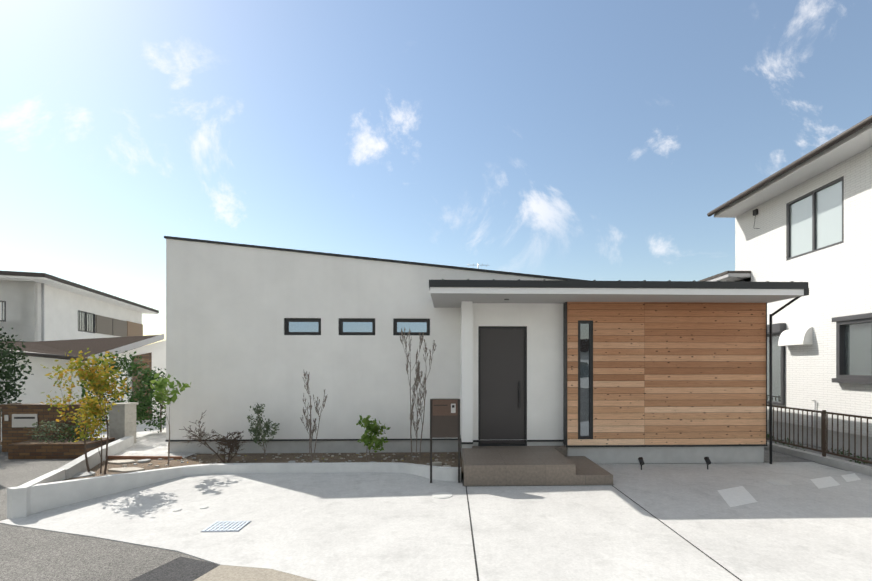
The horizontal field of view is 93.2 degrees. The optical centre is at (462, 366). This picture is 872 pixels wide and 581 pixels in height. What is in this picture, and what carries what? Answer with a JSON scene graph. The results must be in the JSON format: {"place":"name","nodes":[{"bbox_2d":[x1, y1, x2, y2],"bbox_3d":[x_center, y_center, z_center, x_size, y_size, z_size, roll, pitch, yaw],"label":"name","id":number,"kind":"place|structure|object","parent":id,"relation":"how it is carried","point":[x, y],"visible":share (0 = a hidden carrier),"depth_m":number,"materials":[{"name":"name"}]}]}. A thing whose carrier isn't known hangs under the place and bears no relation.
{"place":"outdoors","nodes":[
{"label":"outdoors","id":0,"kind":"place"},
{"bbox_2d":[0,403,114,458],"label":"boundary wall","id":1,"kind":"structure","parent":0,"point":[17,419],"depth_m":8.66,"materials":[{"name":"brick"}]},
{"bbox_2d":[25,420,76,442],"bbox_3d":[-8.346,1.354,8.395,0.922,0.594,0.612,0,0,-2],"label":"shrub","id":2,"kind":"object","parent":1,"relation":"on","point":[53,425],"visible":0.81,"depth_m":8.36,"materials":[{"name":"green plant"}]},
{"bbox_2d":[56,420,99,441],"bbox_3d":[-7.831,1.323,8.425,0.765,0.581,0.541,0,0,-30],"label":"shrub planter","id":3,"kind":"object","parent":1,"relation":"on","point":[75,434],"visible":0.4,"depth_m":8.31,"materials":[{"name":"green plant"}]},
{"bbox_2d":[108,456,181,459],"bbox_3d":[-6.100,1.701,7.653,1.806,0.085,0.030,0,0,2],"label":"planter edging","id":4,"kind":"object","parent":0,"point":[145,457],"visible":0.33,"depth_m":7.63,"materials":[{"name":"brown wood"}]},
{"bbox_2d":[113,428,195,457],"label":"concrete path","id":5,"kind":"structure","parent":0,"point":[154,444],"depth_m":8.54,"materials":[{"name":"grey concrete"}]},
{"bbox_2d":[62,452,462,480],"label":"planter soil","id":6,"kind":"structure","parent":0,"point":[257,458],"depth_m":7.61,"materials":[{"name":"brown soil"}]},
{"bbox_2d":[40,348,131,473],"bbox_3d":[-5.870,0.714,6.428,1.248,1.997,0.881,0,0,17],"label":"autumn tree","id":7,"kind":"object","parent":6,"relation":"on","point":[99,385],"visible":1,"depth_m":6.36,"materials":[{"name":"yellow plant"}]},
{"bbox_2d":[150,373,190,464],"bbox_3d":[-5.051,0.917,6.974,0.518,1.636,0.749,0,0,-2],"label":"young green tree","id":8,"kind":"object","parent":6,"relation":"on","point":[161,386],"visible":1,"depth_m":7.06,"materials":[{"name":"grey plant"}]},
{"bbox_2d":[179,411,246,462],"bbox_3d":[-4.393,1.244,7.241,1.040,0.993,0.717,0,0,-2],"label":"bare shrub","id":9,"kind":"object","parent":6,"relation":"on","point":[228,443],"visible":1,"depth_m":7.24,"materials":[{"name":"brown plant"}]},
{"bbox_2d":[71,459,450,477],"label":"stones","id":10,"kind":"object","parent":6,"relation":"on","point":[121,470],"visible":0.5,"depth_m":6.87,"materials":[{"name":"beige stone"}]},
{"bbox_2d":[247,402,279,460],"bbox_3d":[-3.645,1.187,7.552,0.645,1.096,0.495,0,0,-2],"label":"olive shrub","id":11,"kind":"object","parent":6,"relation":"on","point":[255,430],"visible":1,"depth_m":7.52,"materials":[{"name":"green plant"}]},
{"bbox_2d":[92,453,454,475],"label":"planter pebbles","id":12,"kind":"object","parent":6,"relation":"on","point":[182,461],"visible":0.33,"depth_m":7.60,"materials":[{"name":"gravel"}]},
{"bbox_2d":[300,372,326,460],"bbox_3d":[-2.714,0.891,7.506,0.496,1.688,0.301,0,0,-45],"label":"bare sapling","id":13,"kind":"object","parent":6,"relation":"on","point":[308,422],"visible":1,"depth_m":7.50,"materials":[{"name":"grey plant"}]},
{"bbox_2d":[356,415,390,461],"bbox_3d":[-1.637,1.307,7.438,0.593,0.856,0.544,0,0,-2],"label":"green shrub","id":14,"kind":"object","parent":6,"relation":"on","point":[371,428],"visible":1,"depth_m":7.41,"materials":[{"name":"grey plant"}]},
{"bbox_2d":[400,328,435,459],"bbox_3d":[-0.820,0.496,7.586,0.670,2.476,0.331,0,0,-2],"label":"bare sapling","id":15,"kind":"object","parent":6,"relation":"on","point":[417,378],"visible":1,"depth_m":7.54,"materials":[{"name":"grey plant"}]},
{"bbox_2d":[0,437,846,580],"bbox_3d":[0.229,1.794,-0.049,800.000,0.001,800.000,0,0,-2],"label":"ground","id":16,"kind":"structure","parent":0,"point":[28,554],"depth_m":3.96,"materials":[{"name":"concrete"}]},
{"bbox_2d":[0,403,21,444],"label":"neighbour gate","id":17,"kind":"structure","parent":16,"relation":"on","point":[0,421],"depth_m":8.97,"materials":[{"name":"brown metal"}]},
{"bbox_2d":[0,327,33,422],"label":"evergreen tree","id":18,"kind":"object","parent":16,"relation":"on","point":[8,374],"visible":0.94,"depth_m":9.65,"materials":[{"name":"green plant"}]},
{"bbox_2d":[0,271,165,427],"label":"neighbouring house","id":19,"kind":"structure","parent":16,"relation":"on","point":[49,319],"depth_m":16.24,"materials":[{"name":"paint"}]},
{"bbox_2d":[1,418,165,439],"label":"neighbour yard paving","id":20,"kind":"structure","parent":16,"relation":"on","point":[141,431],"depth_m":11.74,"materials":[{"name":"concrete"}]},
{"bbox_2d":[74,351,162,428],"bbox_3d":[-8.535,0.690,10.195,2.090,2.208,1.574,0,0,-2],"label":"tree","id":21,"kind":"object","parent":20,"relation":"on","point":[132,365],"visible":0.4,"depth_m":10.20,"materials":[{"name":"green plant"}]},
{"bbox_2d":[56,436,133,478],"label":"wall","id":22,"kind":"structure","parent":16,"relation":"on","point":[75,466],"depth_m":7.17,"materials":[{"name":"concrete"}]},
{"bbox_2d":[107,402,137,442],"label":"gate pillar","id":23,"kind":"structure","parent":16,"relation":"on","point":[122,422],"depth_m":8.84,"materials":[{"name":"grey concrete"}]},
{"bbox_2d":[132,368,165,432],"bbox_3d":[-7.658,0.910,10.469,1.375,1.768,1.446,0,0,-2],"label":"tree","id":24,"kind":"object","parent":16,"relation":"on","point":[160,420],"visible":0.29,"depth_m":10.36,"materials":[{"name":"green plant"}]},
{"bbox_2d":[130,557,218,580],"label":"asphalt patch","id":25,"kind":"object","parent":16,"relation":"on","point":[182,569],"depth_m":3.60,"materials":[{"name":"grey asphalt"}]},
{"bbox_2d":[194,565,315,580],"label":"pavement","id":26,"kind":"structure","parent":16,"relation":"on","point":[227,573],"depth_m":3.52,"materials":[{"name":"beige concrete"}]},
{"bbox_2d":[164,236,807,463],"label":"house","id":27,"kind":"structure","parent":16,"relation":"on","point":[616,372],"depth_m":7.73,"materials":[{"name":"paint"}]},
{"bbox_2d":[769,288,808,463],"bbox_3d":[5.678,0.244,7.195,0.081,3.100,0.762,0,0,-2],"label":"downpipe","id":28,"kind":"object","parent":27,"relation":"attached to","point":[806,292],"visible":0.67,"depth_m":7.54,"materials":[{"name":"black metal"}]},
{"bbox_2d":[699,115,871,457],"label":"neighbour house","id":29,"kind":"structure","parent":16,"relation":"on","point":[807,217],"depth_m":8.95,"materials":[{"name":"white paint"}]},
{"bbox_2d":[764,405,871,475],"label":"boundary fence","id":30,"kind":"object","parent":16,"relation":"on","point":[823,458],"visible":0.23,"depth_m":7.62,"materials":[{"name":"metal"},{"name":"concrete"}]},
{"bbox_2d":[0,462,871,580],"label":"driveway pavement","id":31,"kind":"structure","parent":0,"point":[363,526],"depth_m":4.66,"materials":[{"name":"concrete"}]},
{"bbox_2d":[201,521,250,531],"bbox_3d":[-2.633,1.780,4.594,0.400,0.019,0.300,0,0,-2],"label":"drain grate","id":32,"kind":"object","parent":31,"relation":"on","point":[227,526],"visible":0.96,"depth_m":4.57,"materials":[{"name":"grey metal"}]},
{"bbox_2d":[7,462,460,518],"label":"planter curb","id":33,"kind":"structure","parent":31,"relation":"on","point":[49,490],"depth_m":6.12,"materials":[{"name":"concrete"}]},
{"bbox_2d":[430,399,459,482],"bbox_3d":[-0.274,1.144,6.335,0.462,1.300,0.128,0,0,-2],"label":"mailbox","id":34,"kind":"object","parent":31,"relation":"on","point":[444,418],"visible":0.92,"depth_m":6.29,"materials":[{"name":"brown metal"}]},
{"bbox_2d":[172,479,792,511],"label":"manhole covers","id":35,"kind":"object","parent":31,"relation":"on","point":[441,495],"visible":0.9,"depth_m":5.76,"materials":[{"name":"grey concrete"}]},
{"bbox_2d":[462,446,612,485],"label":"porch steps","id":36,"kind":"structure","parent":31,"relation":"on","point":[513,465],"depth_m":6.21,"materials":[{"name":"tile"}]},
{"bbox_2d":[462,463,741,580],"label":"driveway joints","id":37,"kind":"object","parent":31,"relation":"on","point":[571,485],"visible":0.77,"depth_m":4.62,"materials":[{"name":"grey"}]},
{"bbox_2d":[638,457,644,469],"bbox_3d":[3.090,1.678,7.130,0.084,0.230,0.136,0,0,-2],"label":"garden spotlight","id":38,"kind":"object","parent":31,"relation":"on","point":[641,460],"visible":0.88,"depth_m":7.11,"materials":[{"name":"black metal"}]},
{"bbox_2d":[704,457,710,468],"bbox_3d":[4.259,1.678,7.165,0.084,0.230,0.136,0,0,-2],"label":"garden spotlight","id":39,"kind":"object","parent":31,"relation":"on","point":[707,460],"visible":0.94,"depth_m":7.14,"materials":[{"name":"black metal"}]},
{"bbox_2d":[717,473,860,506],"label":"light patches","id":40,"kind":"object","parent":31,"relation":"on","point":[737,496],"depth_m":5.88,"materials":[{"name":"concrete"}]},
{"bbox_2d":[0,0,871,344],"label":"sky","id":41,"kind":"structure","parent":0,"point":[591,140],"materials":[{"name":"blue"}]},
{"bbox_2d":[764,437,871,466],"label":"gravel strip","id":42,"kind":"object","parent":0,"point":[779,457],"depth_m":8.16,"materials":[{"name":"grey gravel"}]},
{"bbox_2d":[828,448,851,456],"bbox_3d":[7.417,1.678,8.067,0.339,0.168,0.342,0,0,25],"label":"weed plant","id":43,"kind":"object","parent":42,"relation":"on","point":[842,452],"visible":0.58,"depth_m":8.00,"materials":[{"name":"green plant"}]},
{"bbox_2d":[850,456,870,463],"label":"weed plant","id":44,"kind":"object","parent":42,"relation":"on","point":[859,462],"visible":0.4,"depth_m":7.42,"materials":[{"name":"green plant"}]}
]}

